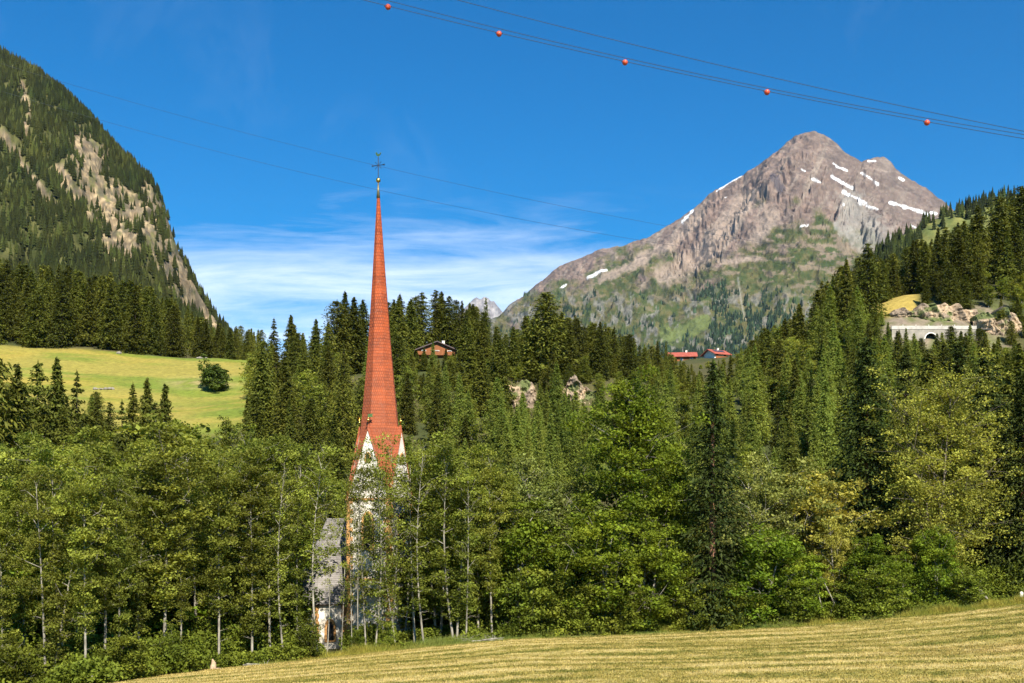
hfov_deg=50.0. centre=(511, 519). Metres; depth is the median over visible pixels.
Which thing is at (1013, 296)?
broadleaf tree
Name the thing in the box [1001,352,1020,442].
spruce tree
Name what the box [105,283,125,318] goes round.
spruce tree
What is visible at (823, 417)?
larch tree
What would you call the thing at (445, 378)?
larch tree
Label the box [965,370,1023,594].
spruce tree
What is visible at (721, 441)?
larch tree
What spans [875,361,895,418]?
larch tree
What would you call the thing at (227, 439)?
broadleaf tree
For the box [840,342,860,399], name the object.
larch tree
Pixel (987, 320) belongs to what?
rock face
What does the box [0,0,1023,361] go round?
sky
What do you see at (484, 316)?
spruce tree
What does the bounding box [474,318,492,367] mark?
spruce tree
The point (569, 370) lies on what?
spruce tree
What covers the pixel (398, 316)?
spruce tree
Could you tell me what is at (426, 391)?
larch tree
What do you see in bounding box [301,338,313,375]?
larch tree
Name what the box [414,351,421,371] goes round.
spruce tree
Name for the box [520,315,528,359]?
spruce tree
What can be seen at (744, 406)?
larch tree
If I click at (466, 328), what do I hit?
spruce tree
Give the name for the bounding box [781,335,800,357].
broadleaf tree
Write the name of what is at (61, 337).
spruce tree
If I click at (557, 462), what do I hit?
larch tree
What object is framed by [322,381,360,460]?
spruce tree
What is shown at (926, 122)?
marker ball
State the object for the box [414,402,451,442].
broadleaf tree
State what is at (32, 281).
spruce tree
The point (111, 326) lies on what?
spruce tree
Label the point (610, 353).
spruce tree
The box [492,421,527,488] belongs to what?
larch tree
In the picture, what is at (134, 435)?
spruce tree
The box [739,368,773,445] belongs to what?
larch tree
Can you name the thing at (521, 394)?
larch tree
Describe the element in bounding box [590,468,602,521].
larch tree
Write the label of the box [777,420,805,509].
larch tree
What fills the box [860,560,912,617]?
leafy shrub
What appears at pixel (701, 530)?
spruce tree
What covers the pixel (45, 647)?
alder tree
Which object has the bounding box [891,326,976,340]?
retaining wall
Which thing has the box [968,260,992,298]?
spruce tree
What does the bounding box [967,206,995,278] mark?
spruce tree
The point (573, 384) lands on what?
rock face
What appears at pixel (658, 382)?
larch tree
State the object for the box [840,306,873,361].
larch tree
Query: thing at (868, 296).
spruce tree
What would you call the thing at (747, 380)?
larch tree
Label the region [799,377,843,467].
larch tree
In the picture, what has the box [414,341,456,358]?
chalet
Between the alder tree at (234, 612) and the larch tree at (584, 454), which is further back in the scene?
the larch tree at (584, 454)
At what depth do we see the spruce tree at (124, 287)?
385.79 m
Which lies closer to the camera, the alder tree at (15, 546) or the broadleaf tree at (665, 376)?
the alder tree at (15, 546)
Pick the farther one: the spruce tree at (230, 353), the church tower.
the spruce tree at (230, 353)
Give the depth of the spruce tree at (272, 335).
284.68 m
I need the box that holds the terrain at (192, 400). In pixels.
[0,280,1023,652]
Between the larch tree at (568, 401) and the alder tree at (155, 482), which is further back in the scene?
the larch tree at (568, 401)
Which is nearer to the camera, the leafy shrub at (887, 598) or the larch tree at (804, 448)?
the leafy shrub at (887, 598)
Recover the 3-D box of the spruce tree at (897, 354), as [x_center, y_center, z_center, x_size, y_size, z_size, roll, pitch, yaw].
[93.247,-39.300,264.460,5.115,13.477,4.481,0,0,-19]
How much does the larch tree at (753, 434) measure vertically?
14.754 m
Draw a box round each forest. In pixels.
[0,45,232,344]
[0,200,1023,494]
[489,278,809,361]
[856,185,1023,274]
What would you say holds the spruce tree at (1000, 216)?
on the terrain at (192, 400)
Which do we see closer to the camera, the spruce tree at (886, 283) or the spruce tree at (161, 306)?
the spruce tree at (886, 283)
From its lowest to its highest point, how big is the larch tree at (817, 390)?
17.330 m
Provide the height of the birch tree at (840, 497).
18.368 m
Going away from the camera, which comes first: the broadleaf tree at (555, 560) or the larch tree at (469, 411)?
the broadleaf tree at (555, 560)
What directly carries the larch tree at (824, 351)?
on the terrain at (192, 400)
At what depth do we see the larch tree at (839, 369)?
261.96 m
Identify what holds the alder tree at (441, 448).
on the terrain at (192, 400)
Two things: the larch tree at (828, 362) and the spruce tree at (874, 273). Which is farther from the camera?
the spruce tree at (874, 273)
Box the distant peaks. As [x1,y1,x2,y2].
[431,297,502,329]
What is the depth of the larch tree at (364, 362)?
260.80 m
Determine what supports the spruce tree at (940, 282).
on the terrain at (192, 400)
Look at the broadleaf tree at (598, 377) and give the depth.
275.69 m
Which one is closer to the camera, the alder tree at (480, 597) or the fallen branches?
the fallen branches
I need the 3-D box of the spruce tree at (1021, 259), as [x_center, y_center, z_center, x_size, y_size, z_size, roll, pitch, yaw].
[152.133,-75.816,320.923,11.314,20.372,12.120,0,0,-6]
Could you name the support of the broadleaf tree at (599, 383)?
on the terrain at (192, 400)
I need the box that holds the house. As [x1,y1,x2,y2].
[700,348,729,357]
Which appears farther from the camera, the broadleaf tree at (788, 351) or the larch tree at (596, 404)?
the broadleaf tree at (788, 351)
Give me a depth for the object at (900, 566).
120.81 m
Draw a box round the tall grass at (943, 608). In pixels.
[206,593,1023,668]
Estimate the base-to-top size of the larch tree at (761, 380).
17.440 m
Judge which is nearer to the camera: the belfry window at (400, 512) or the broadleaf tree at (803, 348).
the belfry window at (400, 512)
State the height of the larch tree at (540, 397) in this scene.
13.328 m
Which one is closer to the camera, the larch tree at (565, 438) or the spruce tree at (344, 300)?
the larch tree at (565, 438)
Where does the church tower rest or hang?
on the terrain at (192, 400)
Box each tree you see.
[0,270,20,330]
[0,287,20,341]
[0,305,9,343]
[0,358,31,531]
[0,364,43,506]
[0,437,118,654]
[0,442,43,547]
[0,448,61,644]
[0,498,21,561]
[0,512,28,651]
[0,515,73,646]
[0,547,54,644]
[0,547,117,647]
[1,259,20,322]
[5,431,89,531]
[6,465,104,676]
[7,280,44,343]
[10,263,39,312]
[13,291,55,346]
[15,271,39,313]
[15,363,52,435]
[17,542,95,642]
[23,398,43,464]
[24,443,105,606]
[31,554,173,647]
[34,279,53,337]
[34,404,61,464]
[39,357,77,447]
[41,268,55,323]
[42,451,119,657]
[42,525,207,640]
[45,280,79,348]
[47,275,79,342]
[50,270,56,300]
[52,270,78,320]
[53,410,120,532]
[55,264,61,292]
[55,408,78,538]
[59,424,132,558]
[60,265,74,287]
[62,444,132,648]
[67,369,85,467]
[69,276,80,320]
[70,283,99,343]
[71,270,87,290]
[74,288,101,345]
[84,391,115,439]
[85,277,98,335]
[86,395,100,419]
[89,282,128,350]
[89,395,106,438]
[89,474,150,650]
[91,275,98,294]
[93,282,108,336]
[99,423,119,550]
[100,437,165,619]
[101,402,120,469]
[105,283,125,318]
[112,281,129,330]
[112,401,131,477]
[112,535,231,638]
[114,410,233,528]
[114,420,216,644]
[117,460,174,638]
[118,281,145,343]
[118,284,149,354]
[118,424,159,541]
[119,294,142,349]
[123,384,142,448]
[125,441,185,608]
[129,376,153,445]
[139,289,167,341]
[141,403,161,439]
[142,298,167,354]
[143,289,166,351]
[149,527,231,622]
[152,499,198,641]
[157,382,180,501]
[158,306,189,357]
[159,298,165,312]
[160,296,168,330]
[160,297,173,352]
[160,547,276,630]
[164,448,209,621]
[167,304,187,355]
[167,440,253,641]
[180,420,222,495]
[180,445,248,654]
[182,306,192,348]
[190,316,202,357]
[192,542,293,640]
[193,451,237,578]
[194,319,214,357]
[204,435,215,454]
[206,422,274,545]
[209,415,240,466]
[210,438,301,648]
[212,324,223,357]
[213,546,311,641]
[214,328,227,358]
[223,328,236,359]
[224,446,285,651]
[232,330,241,359]
[234,351,282,445]
[236,331,255,359]
[237,464,303,629]
[238,352,254,394]
[238,368,273,404]
[238,398,248,442]
[238,432,301,646]
[241,339,280,417]
[241,393,271,467]
[252,436,309,565]
[264,450,310,647]
[265,381,314,453]
[267,319,282,378]
[267,443,326,630]
[269,339,281,405]
[271,355,298,437]
[273,540,340,633]
[277,315,299,373]
[280,396,299,483]
[284,336,298,385]
[286,332,314,383]
[287,492,325,556]
[289,441,345,648]
[291,369,326,413]
[292,354,313,396]
[293,345,307,411]
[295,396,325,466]
[298,382,338,438]
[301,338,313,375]
[306,319,322,384]
[309,444,338,473]
[309,461,336,512]
[309,479,342,650]
[310,437,328,501]
[311,476,345,522]
[314,334,333,385]
[316,378,333,427]
[317,344,336,404]
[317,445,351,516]
[318,413,337,443]
[318,500,346,520]
[320,301,363,374]
[320,490,341,530]
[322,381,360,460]
[323,351,352,384]
[326,413,347,478]
[329,341,357,417]
[331,472,355,651]
[332,386,353,422]
[334,291,359,365]
[337,443,383,644]
[337,467,363,641]
[340,297,366,373]
[343,459,375,643]
[345,377,364,449]
[346,551,452,633]
[348,436,399,642]
[355,464,406,641]
[358,299,369,356]
[361,336,368,383]
[362,432,414,623]
[362,455,405,635]
[382,449,437,642]
[386,448,430,632]
[388,302,394,330]
[389,318,402,375]
[391,298,415,358]
[391,299,395,313]
[391,333,421,402]
[392,294,406,321]
[394,365,422,403]
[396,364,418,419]
[397,373,420,435]
[397,438,455,640]
[398,431,475,637]
[399,534,493,631]
[400,555,484,627]
[403,434,417,455]
[404,299,424,357]
[406,295,426,334]
[407,451,446,549]
[410,437,489,636]
[414,292,437,345]
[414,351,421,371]
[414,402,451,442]
[416,363,435,421]
[416,373,427,403]
[419,347,428,370]
[420,372,452,431]
[423,386,443,456]
[423,443,467,557]
[425,290,451,346]
[427,341,436,368]
[429,291,452,341]
[429,533,532,611]
[434,400,456,456]
[438,296,460,347]
[440,349,447,369]
[440,361,453,413]
[443,355,457,366]
[446,443,503,626]
[446,495,583,617]
[447,371,466,441]
[448,364,476,426]
[448,410,487,458]
[449,362,456,390]
[449,467,488,632]
[450,300,464,343]
[450,459,481,534]
[451,301,464,348]
[452,389,485,455]
[453,308,478,361]
[453,394,481,427]
[453,418,477,469]
[455,350,462,371]
[457,304,478,344]
[457,330,477,388]
[459,439,469,467]
[462,555,506,614]
[464,449,512,631]
[469,349,493,416]
[472,312,494,350]
[473,473,520,590]
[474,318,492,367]
[478,379,512,447]
[481,377,510,431]
[482,298,491,342]
[484,472,534,621]
[486,335,520,406]
[487,326,502,386]
[487,397,511,451]
[489,407,503,457]
[490,414,515,466]
[490,417,519,469]
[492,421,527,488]
[496,436,531,512]
[498,481,547,565]
[502,334,509,358]
[503,327,524,377]
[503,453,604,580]
[508,404,514,429]
[510,366,525,381]
[510,404,525,468]
[512,535,600,627]
[513,397,529,448]
[514,329,524,364]
[515,291,578,379]
[516,424,534,481]
[517,392,531,432]
[519,315,530,340]
[519,392,531,435]
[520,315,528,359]
[523,319,540,370]
[524,354,539,381]
[524,419,554,497]
[529,384,542,424]
[529,386,545,429]
[529,401,547,453]
[529,417,541,464]
[538,360,551,376]
[539,386,554,451]
[539,447,554,504]
[542,408,556,479]
[543,352,564,397]
[548,362,566,420]
[548,406,563,462]
[548,491,656,624]
[549,436,571,492]
[551,456,608,587]
[552,312,568,365]
[553,393,570,432]
[559,323,581,379]
[560,318,594,375]
[560,364,714,595]
[560,394,578,449]
[560,405,575,470]
[560,422,582,477]
[562,390,582,436]
[563,363,573,384]
[570,445,590,511]
[571,402,580,439]
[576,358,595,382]
[576,422,608,492]
[577,409,591,458]
[578,326,590,354]
[580,405,609,470]
[584,323,603,361]
[585,353,594,368]
[587,394,606,445]
[589,322,612,380]
[590,333,616,372]
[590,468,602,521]
[591,378,604,395]
[595,373,605,386]
[598,383,611,435]
[607,525,699,632]
[608,327,623,369]
[608,330,617,363]
[612,371,624,383]
[616,333,625,369]
[617,334,645,379]
[621,335,634,371]
[629,370,641,385]
[635,368,642,389]
[637,345,645,366]
[639,347,653,379]
[639,382,666,445]
[645,438,704,606]
[652,341,664,386]
[653,366,670,416]
[657,420,695,480]
[659,382,683,441]
[662,370,675,388]
[663,343,669,369]
[663,416,678,483]
[664,363,677,417]
[666,359,762,630]
[666,381,679,393]
[667,392,701,438]
[668,524,699,583]
[673,376,683,393]
[682,396,701,451]
[683,408,703,473]
[683,467,693,499]
[686,367,692,390]
[687,409,731,493]
[687,485,719,577]
[689,372,705,425]
[697,452,805,608]
[703,361,727,410]
[714,395,736,462]
[716,379,726,428]
[720,365,728,408]
[720,380,740,452]
[720,521,819,625]
[723,454,849,573]
[725,354,735,391]
[726,443,754,493]
[730,394,761,462]
[730,416,768,484]
[731,394,747,453]
[732,351,745,394]
[735,340,763,383]
[735,345,753,402]
[736,369,777,408]
[738,365,775,434]
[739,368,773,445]
[740,365,752,422]
[750,344,761,370]
[750,448,767,510]
[757,327,769,361]
[759,330,775,372]
[760,366,773,407]
[761,466,892,596]
[762,450,791,534]
[763,324,792,361]
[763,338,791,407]
[763,398,784,458]
[766,358,773,384]
[766,415,795,484]
[769,346,805,373]
[771,353,791,411]
[775,545,839,616]
[777,318,792,357]
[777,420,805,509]
[779,350,811,415]
[779,359,805,427]
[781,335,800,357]
[784,387,803,431]
[787,313,795,332]
[789,340,818,379]
[790,306,810,347]
[792,385,812,457]
[792,397,821,468]
[797,462,824,554]
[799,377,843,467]
[799,380,809,412]
[800,389,839,491]
[801,350,815,401]
[802,426,829,493]
[802,442,819,519]
[803,335,922,591]
[804,289,827,344]
[804,304,828,356]
[808,514,860,604]
[809,351,839,406]
[809,355,838,423]
[810,305,831,372]
[810,341,837,399]
[810,380,830,453]
[820,285,843,342]
[821,395,857,446]
[821,442,857,551]
[825,275,841,320]
[825,316,842,373]
[827,263,865,337]
[827,375,837,435]
[829,319,856,357]
[831,342,849,394]
[833,408,878,436]
[835,375,858,430]
[838,533,914,606]
[839,398,859,455]
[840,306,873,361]
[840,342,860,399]
[842,338,856,378]
[843,286,869,325]
[843,291,865,336]
[844,310,854,347]
[846,443,860,530]
[848,243,890,321]
[848,257,872,308]
[859,322,876,363]
[859,347,1023,587]
[860,464,913,528]
[861,337,887,384]
[865,308,885,343]
[869,259,878,298]
[869,406,887,506]
[872,363,892,403]
[873,258,885,303]
[873,392,900,449]
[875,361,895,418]
[876,262,893,302]
[877,309,886,325]
[877,335,896,378]
[877,352,929,578]
[877,381,892,443]
[878,410,914,497]
[880,322,893,360]
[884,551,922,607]
[887,255,894,289]
[887,331,902,368]
[888,256,902,299]
[891,269,903,297]
[891,330,903,377]
[892,370,911,407]
[893,342,917,393]
[896,246,912,295]
[899,241,923,294]
[900,240,921,294]
[900,328,911,356]
[901,339,1005,562]
[905,523,965,605]
[909,347,944,416]
[910,333,926,362]
[910,338,925,369]
[911,241,938,293]
[912,351,923,391]
[917,338,928,367]
[918,278,932,304]
[923,344,937,371]
[927,252,940,295]
[928,228,947,279]
[933,264,968,306]
[933,334,941,363]
[934,265,943,300]
[937,342,952,382]
[939,332,946,353]
[940,233,947,271]
[940,332,956,362]
[941,231,974,289]
[942,226,964,280]
[942,350,1019,578]
[943,233,951,269]
[943,326,957,350]
[944,223,972,265]
[951,368,1011,472]
[952,261,963,295]
[955,331,971,359]
[958,274,980,308]
[962,226,971,276]
[962,332,970,370]
[965,231,994,281]
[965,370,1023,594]
[966,325,978,362]
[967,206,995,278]
[967,344,979,369]
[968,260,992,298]
[971,265,991,283]
[972,328,990,356]
[975,337,989,365]
[978,284,997,307]
[984,196,1023,270]
[987,231,1019,283]
[989,391,1019,528]
[991,349,1007,403]
[993,307,1008,320]
[994,232,1018,292]
[994,277,1012,298]
[995,341,1001,363]
[997,185,1023,256]
[998,354,1016,385]
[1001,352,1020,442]
[1002,321,1018,344]
[1002,347,1012,355]
[1003,350,1023,423]
[1005,199,1018,229]
[1007,285,1023,311]
[1008,221,1023,280]
[1008,273,1023,302]
[1011,341,1017,368]
[1012,298,1023,326]
[1016,240,1023,273]
[1017,257,1023,281]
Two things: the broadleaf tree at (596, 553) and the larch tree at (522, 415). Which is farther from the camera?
the larch tree at (522, 415)
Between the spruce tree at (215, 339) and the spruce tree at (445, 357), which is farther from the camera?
the spruce tree at (215, 339)
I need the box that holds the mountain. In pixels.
[487,131,953,359]
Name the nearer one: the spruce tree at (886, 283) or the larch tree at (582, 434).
the larch tree at (582, 434)
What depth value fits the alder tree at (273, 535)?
117.31 m
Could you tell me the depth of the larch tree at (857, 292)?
294.95 m
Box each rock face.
[506,379,536,408]
[563,374,594,403]
[889,303,978,323]
[969,306,1022,335]
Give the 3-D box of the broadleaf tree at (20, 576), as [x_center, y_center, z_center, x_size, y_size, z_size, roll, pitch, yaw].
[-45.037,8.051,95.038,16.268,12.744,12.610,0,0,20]
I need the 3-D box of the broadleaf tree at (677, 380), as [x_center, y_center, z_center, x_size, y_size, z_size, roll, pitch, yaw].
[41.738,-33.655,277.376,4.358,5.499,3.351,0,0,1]
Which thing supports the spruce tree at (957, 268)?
on the terrain at (192, 400)
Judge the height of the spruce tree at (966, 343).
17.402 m
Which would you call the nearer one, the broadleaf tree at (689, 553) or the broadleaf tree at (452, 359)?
the broadleaf tree at (689, 553)
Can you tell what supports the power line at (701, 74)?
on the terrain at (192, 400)
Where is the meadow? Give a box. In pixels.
[120,604,1023,682]
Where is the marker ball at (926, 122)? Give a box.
[923,120,929,125]
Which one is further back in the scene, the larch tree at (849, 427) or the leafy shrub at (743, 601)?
the larch tree at (849, 427)
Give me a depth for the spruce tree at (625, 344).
309.14 m
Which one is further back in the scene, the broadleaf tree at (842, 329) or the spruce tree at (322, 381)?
the broadleaf tree at (842, 329)
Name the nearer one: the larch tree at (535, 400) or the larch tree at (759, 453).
the larch tree at (759, 453)
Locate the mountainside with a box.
[0,65,216,327]
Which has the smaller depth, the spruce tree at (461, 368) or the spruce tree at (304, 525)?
the spruce tree at (304, 525)
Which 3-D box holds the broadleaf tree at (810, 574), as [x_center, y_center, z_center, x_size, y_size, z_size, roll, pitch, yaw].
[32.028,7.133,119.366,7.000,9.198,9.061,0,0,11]
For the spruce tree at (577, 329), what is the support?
on the terrain at (192, 400)
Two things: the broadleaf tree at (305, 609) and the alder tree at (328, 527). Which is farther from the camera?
the broadleaf tree at (305, 609)
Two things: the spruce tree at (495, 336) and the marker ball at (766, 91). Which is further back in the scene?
the spruce tree at (495, 336)
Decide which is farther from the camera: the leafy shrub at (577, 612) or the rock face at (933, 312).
the rock face at (933, 312)
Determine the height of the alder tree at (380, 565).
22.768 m
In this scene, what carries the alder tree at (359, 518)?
on the terrain at (192, 400)
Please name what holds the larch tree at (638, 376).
on the terrain at (192, 400)
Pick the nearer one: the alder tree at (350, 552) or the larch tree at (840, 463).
the alder tree at (350, 552)
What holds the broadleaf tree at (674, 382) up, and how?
on the terrain at (192, 400)
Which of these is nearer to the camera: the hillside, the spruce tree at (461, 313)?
the spruce tree at (461, 313)
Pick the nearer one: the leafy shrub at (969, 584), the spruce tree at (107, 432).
the leafy shrub at (969, 584)
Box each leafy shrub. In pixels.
[0,633,48,682]
[90,627,150,679]
[143,619,197,674]
[290,616,325,656]
[348,625,364,647]
[368,610,399,646]
[490,567,559,637]
[513,559,577,635]
[545,568,613,634]
[598,590,649,635]
[661,577,720,630]
[706,566,766,629]
[755,578,817,626]
[829,578,884,620]
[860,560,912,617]
[940,566,990,604]
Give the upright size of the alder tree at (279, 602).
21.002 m
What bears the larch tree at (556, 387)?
on the terrain at (192, 400)
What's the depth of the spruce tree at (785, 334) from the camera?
287.71 m
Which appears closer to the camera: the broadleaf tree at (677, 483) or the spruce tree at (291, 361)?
the broadleaf tree at (677, 483)
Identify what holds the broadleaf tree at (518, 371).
on the terrain at (192, 400)
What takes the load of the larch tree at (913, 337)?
on the terrain at (192, 400)
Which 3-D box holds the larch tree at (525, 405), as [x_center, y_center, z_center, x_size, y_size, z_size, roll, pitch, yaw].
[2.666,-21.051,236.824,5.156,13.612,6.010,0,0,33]
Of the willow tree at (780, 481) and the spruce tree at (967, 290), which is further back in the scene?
the spruce tree at (967, 290)
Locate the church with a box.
[292,518,346,648]
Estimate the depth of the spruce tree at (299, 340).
263.31 m
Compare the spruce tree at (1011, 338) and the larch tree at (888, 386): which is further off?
the spruce tree at (1011, 338)
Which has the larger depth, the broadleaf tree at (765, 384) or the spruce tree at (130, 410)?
the broadleaf tree at (765, 384)
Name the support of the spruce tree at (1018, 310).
on the terrain at (192, 400)
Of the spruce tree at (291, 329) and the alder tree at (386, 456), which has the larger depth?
the spruce tree at (291, 329)
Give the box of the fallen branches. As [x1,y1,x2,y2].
[454,633,501,640]
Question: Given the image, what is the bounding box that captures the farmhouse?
[668,350,697,360]
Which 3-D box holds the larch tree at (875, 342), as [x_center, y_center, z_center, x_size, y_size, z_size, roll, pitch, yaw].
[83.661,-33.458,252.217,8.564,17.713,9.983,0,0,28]
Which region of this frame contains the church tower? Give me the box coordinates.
[346,152,412,632]
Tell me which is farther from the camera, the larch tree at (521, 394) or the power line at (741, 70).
the larch tree at (521, 394)
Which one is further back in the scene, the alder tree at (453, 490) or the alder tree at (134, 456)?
the alder tree at (453, 490)
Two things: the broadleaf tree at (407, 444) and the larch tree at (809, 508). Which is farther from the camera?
the broadleaf tree at (407, 444)
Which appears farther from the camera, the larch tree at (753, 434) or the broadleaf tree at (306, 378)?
the broadleaf tree at (306, 378)
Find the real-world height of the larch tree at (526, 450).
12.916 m
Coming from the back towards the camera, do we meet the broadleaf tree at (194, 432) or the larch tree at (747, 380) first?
the larch tree at (747, 380)
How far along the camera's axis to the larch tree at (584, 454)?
193.74 m
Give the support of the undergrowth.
on the terrain at (192, 400)
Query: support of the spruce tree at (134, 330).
on the terrain at (192, 400)
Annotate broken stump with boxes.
[210,659,220,668]
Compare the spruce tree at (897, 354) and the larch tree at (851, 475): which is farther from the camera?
the spruce tree at (897, 354)
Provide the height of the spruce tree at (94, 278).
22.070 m
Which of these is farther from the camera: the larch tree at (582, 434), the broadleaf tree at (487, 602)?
the larch tree at (582, 434)
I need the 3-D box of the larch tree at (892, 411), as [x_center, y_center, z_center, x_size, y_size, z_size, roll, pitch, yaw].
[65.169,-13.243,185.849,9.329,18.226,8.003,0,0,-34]
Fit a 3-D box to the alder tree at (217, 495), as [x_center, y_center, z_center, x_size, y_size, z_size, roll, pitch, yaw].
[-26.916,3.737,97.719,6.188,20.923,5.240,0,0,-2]
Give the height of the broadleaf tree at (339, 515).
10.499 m
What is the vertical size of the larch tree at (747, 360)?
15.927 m
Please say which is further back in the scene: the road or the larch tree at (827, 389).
the road
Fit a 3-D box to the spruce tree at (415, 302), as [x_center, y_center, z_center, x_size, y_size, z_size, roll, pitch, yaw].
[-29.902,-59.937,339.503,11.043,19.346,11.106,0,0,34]
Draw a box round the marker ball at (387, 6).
[384,4,391,9]
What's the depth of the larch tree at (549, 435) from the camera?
212.06 m
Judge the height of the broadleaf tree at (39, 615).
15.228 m
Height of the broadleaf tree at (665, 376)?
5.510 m
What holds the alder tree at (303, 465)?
on the terrain at (192, 400)
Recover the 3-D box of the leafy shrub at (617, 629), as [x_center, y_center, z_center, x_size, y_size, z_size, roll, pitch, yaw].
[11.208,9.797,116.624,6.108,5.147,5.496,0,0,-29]
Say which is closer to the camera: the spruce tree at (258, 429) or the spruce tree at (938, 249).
the spruce tree at (258, 429)
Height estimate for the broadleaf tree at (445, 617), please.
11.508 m
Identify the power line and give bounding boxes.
[2,91,901,275]
[4,64,873,259]
[365,0,1023,138]
[386,0,1023,134]
[458,0,1023,131]
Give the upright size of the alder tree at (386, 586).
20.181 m
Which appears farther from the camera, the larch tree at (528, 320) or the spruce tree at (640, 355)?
the larch tree at (528, 320)
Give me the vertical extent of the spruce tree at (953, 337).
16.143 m
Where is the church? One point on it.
(322, 617)
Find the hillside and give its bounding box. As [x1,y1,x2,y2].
[882,196,1022,252]
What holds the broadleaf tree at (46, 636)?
on the terrain at (192, 400)
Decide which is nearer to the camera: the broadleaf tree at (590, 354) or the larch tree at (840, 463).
the larch tree at (840, 463)
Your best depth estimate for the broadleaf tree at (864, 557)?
118.89 m
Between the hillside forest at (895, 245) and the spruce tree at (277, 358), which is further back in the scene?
the hillside forest at (895, 245)
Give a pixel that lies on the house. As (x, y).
(712, 353)
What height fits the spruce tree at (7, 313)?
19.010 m
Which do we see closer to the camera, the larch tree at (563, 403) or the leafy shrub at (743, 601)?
the leafy shrub at (743, 601)
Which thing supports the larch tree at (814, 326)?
on the terrain at (192, 400)
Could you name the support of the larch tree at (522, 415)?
on the terrain at (192, 400)
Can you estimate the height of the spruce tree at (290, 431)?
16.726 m
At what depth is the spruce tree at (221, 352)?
368.38 m
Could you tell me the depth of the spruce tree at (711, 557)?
119.11 m
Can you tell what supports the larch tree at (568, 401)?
on the terrain at (192, 400)
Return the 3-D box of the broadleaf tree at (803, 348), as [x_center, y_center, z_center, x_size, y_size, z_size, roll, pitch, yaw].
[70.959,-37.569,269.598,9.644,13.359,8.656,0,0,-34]
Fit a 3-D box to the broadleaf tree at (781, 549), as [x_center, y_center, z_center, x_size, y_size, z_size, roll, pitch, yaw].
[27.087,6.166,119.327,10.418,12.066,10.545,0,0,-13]
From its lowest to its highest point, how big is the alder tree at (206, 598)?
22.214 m
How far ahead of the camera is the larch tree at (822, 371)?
242.53 m
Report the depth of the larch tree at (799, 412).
216.70 m
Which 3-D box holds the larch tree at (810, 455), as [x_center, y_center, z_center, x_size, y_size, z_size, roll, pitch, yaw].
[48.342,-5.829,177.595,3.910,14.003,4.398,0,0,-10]
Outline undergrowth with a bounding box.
[0,555,1023,682]
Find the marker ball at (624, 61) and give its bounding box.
[621,59,628,64]
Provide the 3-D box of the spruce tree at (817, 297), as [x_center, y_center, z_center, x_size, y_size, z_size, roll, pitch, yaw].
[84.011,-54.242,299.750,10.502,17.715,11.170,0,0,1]
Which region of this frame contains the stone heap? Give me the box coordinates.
[93,387,114,389]
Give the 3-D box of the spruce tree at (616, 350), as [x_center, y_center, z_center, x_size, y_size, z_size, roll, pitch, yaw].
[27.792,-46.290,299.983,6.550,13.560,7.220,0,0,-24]
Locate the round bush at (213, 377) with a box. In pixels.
[198,353,232,390]
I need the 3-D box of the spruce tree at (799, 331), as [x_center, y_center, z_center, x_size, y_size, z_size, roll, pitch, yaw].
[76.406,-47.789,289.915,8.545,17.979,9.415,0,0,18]
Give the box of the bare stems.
[818,572,849,615]
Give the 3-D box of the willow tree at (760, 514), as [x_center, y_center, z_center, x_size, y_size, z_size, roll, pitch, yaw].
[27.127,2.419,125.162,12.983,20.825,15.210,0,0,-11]
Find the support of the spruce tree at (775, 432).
on the terrain at (192, 400)
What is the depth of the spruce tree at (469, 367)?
272.00 m
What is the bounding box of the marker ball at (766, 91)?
[763,89,770,94]
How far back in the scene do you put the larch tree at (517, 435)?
220.81 m
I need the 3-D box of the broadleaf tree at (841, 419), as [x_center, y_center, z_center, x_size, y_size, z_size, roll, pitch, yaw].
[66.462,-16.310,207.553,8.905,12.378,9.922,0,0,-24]
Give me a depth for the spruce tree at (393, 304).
321.70 m
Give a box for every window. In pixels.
[324,619,335,641]
[361,512,373,549]
[398,512,404,549]
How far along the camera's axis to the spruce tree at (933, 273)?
311.21 m
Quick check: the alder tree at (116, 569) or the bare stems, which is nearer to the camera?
the alder tree at (116, 569)
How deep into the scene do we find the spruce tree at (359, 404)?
215.21 m
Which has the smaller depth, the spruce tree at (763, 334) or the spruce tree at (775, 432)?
the spruce tree at (775, 432)
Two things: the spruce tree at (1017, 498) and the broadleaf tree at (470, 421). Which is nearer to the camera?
the spruce tree at (1017, 498)
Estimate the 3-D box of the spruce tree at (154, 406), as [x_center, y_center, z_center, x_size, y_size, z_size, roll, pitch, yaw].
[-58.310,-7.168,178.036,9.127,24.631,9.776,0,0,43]
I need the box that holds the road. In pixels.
[890,328,991,331]
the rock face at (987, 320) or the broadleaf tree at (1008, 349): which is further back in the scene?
the rock face at (987, 320)
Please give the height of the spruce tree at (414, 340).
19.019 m
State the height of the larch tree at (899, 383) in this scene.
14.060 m
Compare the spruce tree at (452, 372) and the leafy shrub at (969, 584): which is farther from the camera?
the spruce tree at (452, 372)
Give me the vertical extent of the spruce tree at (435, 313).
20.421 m
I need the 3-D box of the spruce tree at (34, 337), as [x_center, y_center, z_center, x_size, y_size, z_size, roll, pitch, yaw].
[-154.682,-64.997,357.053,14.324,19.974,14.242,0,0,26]
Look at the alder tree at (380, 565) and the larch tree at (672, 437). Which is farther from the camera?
the larch tree at (672, 437)
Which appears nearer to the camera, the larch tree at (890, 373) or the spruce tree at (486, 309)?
the larch tree at (890, 373)
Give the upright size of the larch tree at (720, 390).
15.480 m
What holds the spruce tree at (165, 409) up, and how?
on the terrain at (192, 400)

